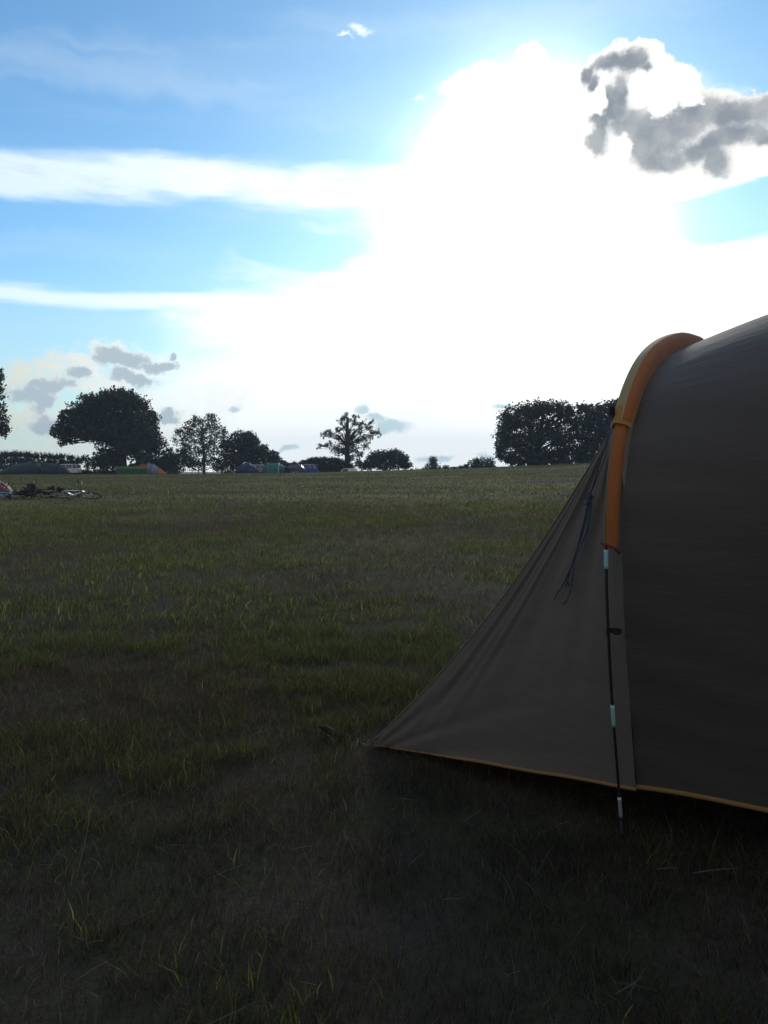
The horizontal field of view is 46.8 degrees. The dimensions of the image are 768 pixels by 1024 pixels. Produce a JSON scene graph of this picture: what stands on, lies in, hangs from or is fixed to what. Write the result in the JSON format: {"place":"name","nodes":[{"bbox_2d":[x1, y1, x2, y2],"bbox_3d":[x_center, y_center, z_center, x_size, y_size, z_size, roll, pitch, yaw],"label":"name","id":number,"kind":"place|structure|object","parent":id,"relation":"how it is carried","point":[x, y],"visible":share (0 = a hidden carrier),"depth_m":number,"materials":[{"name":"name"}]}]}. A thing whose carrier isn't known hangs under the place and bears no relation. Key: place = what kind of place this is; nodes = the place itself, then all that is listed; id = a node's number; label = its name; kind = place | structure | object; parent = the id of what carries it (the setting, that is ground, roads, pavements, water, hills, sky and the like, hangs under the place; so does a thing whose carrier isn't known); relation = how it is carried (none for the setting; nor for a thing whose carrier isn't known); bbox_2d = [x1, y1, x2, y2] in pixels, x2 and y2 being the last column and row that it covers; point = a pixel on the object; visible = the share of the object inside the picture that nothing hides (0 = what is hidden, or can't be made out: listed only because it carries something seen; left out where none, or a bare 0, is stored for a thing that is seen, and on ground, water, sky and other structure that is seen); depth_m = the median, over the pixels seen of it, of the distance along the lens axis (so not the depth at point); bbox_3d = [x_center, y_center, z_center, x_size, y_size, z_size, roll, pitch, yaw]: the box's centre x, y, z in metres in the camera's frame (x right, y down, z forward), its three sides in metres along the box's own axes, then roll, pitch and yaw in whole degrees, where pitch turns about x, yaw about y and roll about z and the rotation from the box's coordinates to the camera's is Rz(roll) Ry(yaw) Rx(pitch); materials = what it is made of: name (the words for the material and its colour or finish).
{"place":"outdoors","nodes":[
{"label":"outdoors","id":0,"kind":"place"},
{"bbox_2d":[0,497,568,678],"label":"short grass","id":1,"kind":"structure","parent":0,"point":[172,557],"depth_m":13.47,"materials":[{"name":"green plant"}]},
{"bbox_2d":[0,462,590,526],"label":"short grass","id":2,"kind":"structure","parent":0,"point":[174,488],"depth_m":48.99,"materials":[{"name":"green plant"}]},
{"bbox_2d":[0,463,767,1023],"bbox_3d":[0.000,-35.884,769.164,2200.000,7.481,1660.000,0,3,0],"label":"ground","id":3,"kind":"structure","parent":0,"point":[366,931],"depth_m":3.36,"materials":[{"name":"green plant"}]},
{"bbox_2d":[0,479,12,494],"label":"camping tent","id":4,"kind":"object","parent":3,"relation":"on","point":[2,488],"visible":0.46,"depth_m":33.27,"materials":[{"name":"fabric"}]},
{"bbox_2d":[0,368,12,439],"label":"oak tree","id":5,"kind":"object","parent":3,"relation":"on","point":[4,428],"visible":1,"depth_m":119.92,"materials":[{"name":"green plant"}]},
{"bbox_2d":[0,483,27,498],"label":"bicycle","id":6,"kind":"object","parent":3,"relation":"on","point":[11,494],"visible":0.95,"depth_m":29.18,"materials":[{"name":"black metal"}]},
{"bbox_2d":[0,460,42,473],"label":"camping tent","id":7,"kind":"object","parent":3,"relation":"on","point":[32,467],"visible":0.75,"depth_m":147.25,"materials":[{"name":"grey fabric"}]},
{"bbox_2d":[3,482,50,498],"bbox_3d":[-11.934,-0.589,29.401,1.700,0.642,1.060,-2,-12,11],"label":"bicycle","id":8,"kind":"object","parent":3,"relation":"on","point":[35,494],"visible":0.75,"depth_m":29.29,"materials":[{"name":"black metal"}]},
{"bbox_2d":[12,486,57,498],"bbox_3d":[-12.069,-0.607,30.420,1.691,0.502,1.060,3,-4,22],"label":"bicycle","id":9,"kind":"object","parent":3,"relation":"on","point":[31,495],"visible":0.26,"depth_m":30.13,"materials":[{"name":"black metal"}]},
{"bbox_2d":[0,449,79,470],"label":"clipped hedge","id":10,"kind":"object","parent":3,"relation":"on","point":[60,458],"visible":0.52,"depth_m":159.48,"materials":[{"name":"green plant"}]},
{"bbox_2d":[26,479,77,497],"bbox_3d":[-11.277,-0.673,30.124,1.700,0.646,1.070,-1,-18,17],"label":"bicycle","id":11,"kind":"object","parent":3,"relation":"on","point":[31,487],"visible":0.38,"depth_m":29.84,"materials":[{"name":"black metal"}]},
{"bbox_2d":[38,462,72,473],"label":"camping tent","id":12,"kind":"object","parent":3,"relation":"on","point":[46,468],"visible":0.92,"depth_m":146.66,"materials":[{"name":"fabric"}]},
{"bbox_2d":[61,464,81,473],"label":"parked car","id":13,"kind":"object","parent":3,"relation":"on","point":[74,468],"visible":0.51,"depth_m":151.97,"materials":[{"name":"white paint"}]},
{"bbox_2d":[48,479,101,498],"bbox_3d":[-10.076,-0.606,28.801,1.700,0.645,1.060,2,-15,-4],"label":"bicycle","id":14,"kind":"object","parent":3,"relation":"on","point":[58,489],"visible":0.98,"depth_m":28.79,"materials":[{"name":"silver metal"}]},
{"bbox_2d":[76,454,95,473],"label":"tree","id":15,"kind":"object","parent":3,"relation":"on","point":[82,459],"visible":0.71,"depth_m":157.20,"materials":[{"name":"green plant"}]},
{"bbox_2d":[75,468,115,473],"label":"hedge","id":16,"kind":"object","parent":3,"relation":"on","point":[112,471],"visible":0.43,"depth_m":159.56,"materials":[{"name":"green plant"}]},
{"bbox_2d":[49,385,169,473],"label":"oak tree","id":17,"kind":"object","parent":3,"relation":"on","point":[130,427],"visible":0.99,"depth_m":153.77,"materials":[{"name":"green plant"}]},
{"bbox_2d":[116,465,146,473],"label":"windbreak","id":18,"kind":"object","parent":3,"relation":"on","point":[134,469],"visible":0.88,"depth_m":147.41,"materials":[{"name":"green fabric"}]},
{"bbox_2d":[138,463,166,473],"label":"camping tent","id":19,"kind":"object","parent":3,"relation":"on","point":[153,469],"visible":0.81,"depth_m":148.76,"materials":[{"name":"grey fabric"}]},
{"bbox_2d":[127,455,177,473],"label":"hedge","id":20,"kind":"object","parent":3,"relation":"on","point":[133,464],"visible":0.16,"depth_m":162.41,"materials":[{"name":"green plant"}]},
{"bbox_2d":[155,446,204,473],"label":"bush","id":21,"kind":"object","parent":3,"relation":"on","point":[182,461],"visible":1,"depth_m":158.72,"materials":[{"name":"green plant"}]},
{"bbox_2d":[170,412,230,473],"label":"tree","id":22,"kind":"object","parent":3,"relation":"on","point":[190,432],"visible":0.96,"depth_m":160.71,"materials":[{"name":"green plant"}]},
{"bbox_2d":[207,452,254,473],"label":"bush","id":23,"kind":"object","parent":3,"relation":"on","point":[219,465],"visible":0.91,"depth_m":158.96,"materials":[{"name":"green plant"}]},
{"bbox_2d":[235,463,259,472],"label":"camping tent","id":24,"kind":"object","parent":3,"relation":"on","point":[247,468],"visible":0.92,"depth_m":149.69,"materials":[{"name":"blue fabric"}]},
{"bbox_2d":[218,428,285,464],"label":"oak tree","id":25,"kind":"object","parent":3,"relation":"on","point":[247,442],"visible":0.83,"depth_m":162.32,"materials":[{"name":"green plant"}]},
{"bbox_2d":[254,465,263,471],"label":"parked car","id":26,"kind":"object","parent":3,"relation":"on","point":[259,468],"visible":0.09,"depth_m":152.04,"materials":[{"name":"silver metal"}]},
{"bbox_2d":[235,460,305,473],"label":"field hedge","id":27,"kind":"object","parent":3,"relation":"on","point":[286,464],"visible":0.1,"depth_m":159.50,"materials":[{"name":"green plant"}]},
{"bbox_2d":[263,463,286,472],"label":"camping tent","id":28,"kind":"object","parent":3,"relation":"on","point":[273,468],"visible":0.94,"depth_m":148.57,"materials":[{"name":"teal fabric"}]},
{"bbox_2d":[268,466,273,472],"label":"door panel","id":29,"kind":"structure","parent":28,"relation":"in","point":[270,469],"depth_m":148.41,"materials":[{"name":"teal fabric"}]},
{"bbox_2d":[287,464,305,472],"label":"parked car","id":30,"kind":"object","parent":3,"relation":"on","point":[299,468],"visible":0.71,"depth_m":151.98,"materials":[{"name":"grey paint"}]},
{"bbox_2d":[290,464,315,472],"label":"parked car","id":31,"kind":"object","parent":3,"relation":"on","point":[312,465],"visible":0.2,"depth_m":156.01,"materials":[{"name":"silver metal"}]},
{"bbox_2d":[304,467,318,471],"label":"camping tent","id":32,"kind":"object","parent":3,"relation":"on","point":[310,469],"visible":0.74,"depth_m":149.99,"materials":[{"name":"blue fabric"}]},
{"bbox_2d":[300,456,353,471],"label":"field hedge","id":33,"kind":"object","parent":3,"relation":"on","point":[331,464],"visible":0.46,"depth_m":165.42,"materials":[{"name":"green plant"}]},
{"bbox_2d":[318,725,348,737],"bbox_3d":[-0.238,1.227,4.762,0.233,0.161,0.067,1,3,22],"label":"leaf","id":34,"kind":"object","parent":3,"relation":"on","point":[321,727],"visible":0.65,"depth_m":4.75,"materials":[{"name":"plant"}]},
{"bbox_2d":[315,412,381,462],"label":"oak tree","id":35,"kind":"object","parent":3,"relation":"on","point":[347,442],"visible":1,"depth_m":167.18,"materials":[{"name":"green plant"}]},
{"bbox_2d":[341,468,359,471],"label":"parked van","id":36,"kind":"object","parent":3,"relation":"on","point":[349,469],"visible":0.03,"depth_m":150.08,"materials":[{"name":"white paint"}]},
{"bbox_2d":[354,456,366,470],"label":"bush","id":37,"kind":"object","parent":3,"relation":"on","point":[360,465],"visible":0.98,"depth_m":164.41,"materials":[{"name":"green plant"}]},
{"bbox_2d":[0,588,767,1023],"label":"dry straw","id":38,"kind":"object","parent":3,"relation":"on","point":[306,814],"visible":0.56,"depth_m":3.46,"materials":[{"name":"beige plant"}]},
{"bbox_2d":[362,448,413,470],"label":"field tree","id":39,"kind":"object","parent":3,"relation":"on","point":[391,459],"visible":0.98,"depth_m":164.26,"materials":[{"name":"green plant"}]},
{"bbox_2d":[425,456,439,467],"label":"tree","id":40,"kind":"object","parent":3,"relation":"on","point":[432,460],"visible":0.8,"depth_m":167.07,"materials":[{"name":"green plant"}]},
{"bbox_2d":[410,463,496,469],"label":"distant hedge","id":41,"kind":"object","parent":3,"relation":"on","point":[448,467],"visible":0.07,"depth_m":163.58,"materials":[{"name":"green plant"}]},
{"bbox_2d":[467,456,495,467],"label":"field tree","id":42,"kind":"object","parent":3,"relation":"on","point":[479,462],"visible":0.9,"depth_m":159.16,"materials":[{"name":"green plant"}]},
{"bbox_2d":[491,397,579,465],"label":"maple tree","id":43,"kind":"object","parent":3,"relation":"on","point":[531,449],"visible":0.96,"depth_m":145.23,"materials":[{"name":"green plant"}]},
{"bbox_2d":[359,314,767,831],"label":"tunnel tent","id":44,"kind":"object","parent":3,"relation":"on","point":[636,594],"visible":0.98,"depth_m":3.31,"materials":[{"name":"beige fabric"}]},
{"bbox_2d":[622,425,632,487],"bbox_3d":[1.074,0.119,5.190,1.426,2.105,3.440,1,3,28],"label":"door panel","id":45,"kind":"structure","parent":44,"relation":"in","point":[630,428],"depth_m":3.76,"materials":[{"name":"beige fabric"}]},
{"bbox_2d":[563,398,617,462],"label":"maple tree","id":46,"kind":"object","parent":3,"relation":"on","point":[590,442],"visible":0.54,"depth_m":144.46,"materials":[{"name":"green plant"}]},
{"bbox_2d":[0,0,767,471],"label":"sky","id":47,"kind":"structure","parent":0,"point":[277,220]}
]}

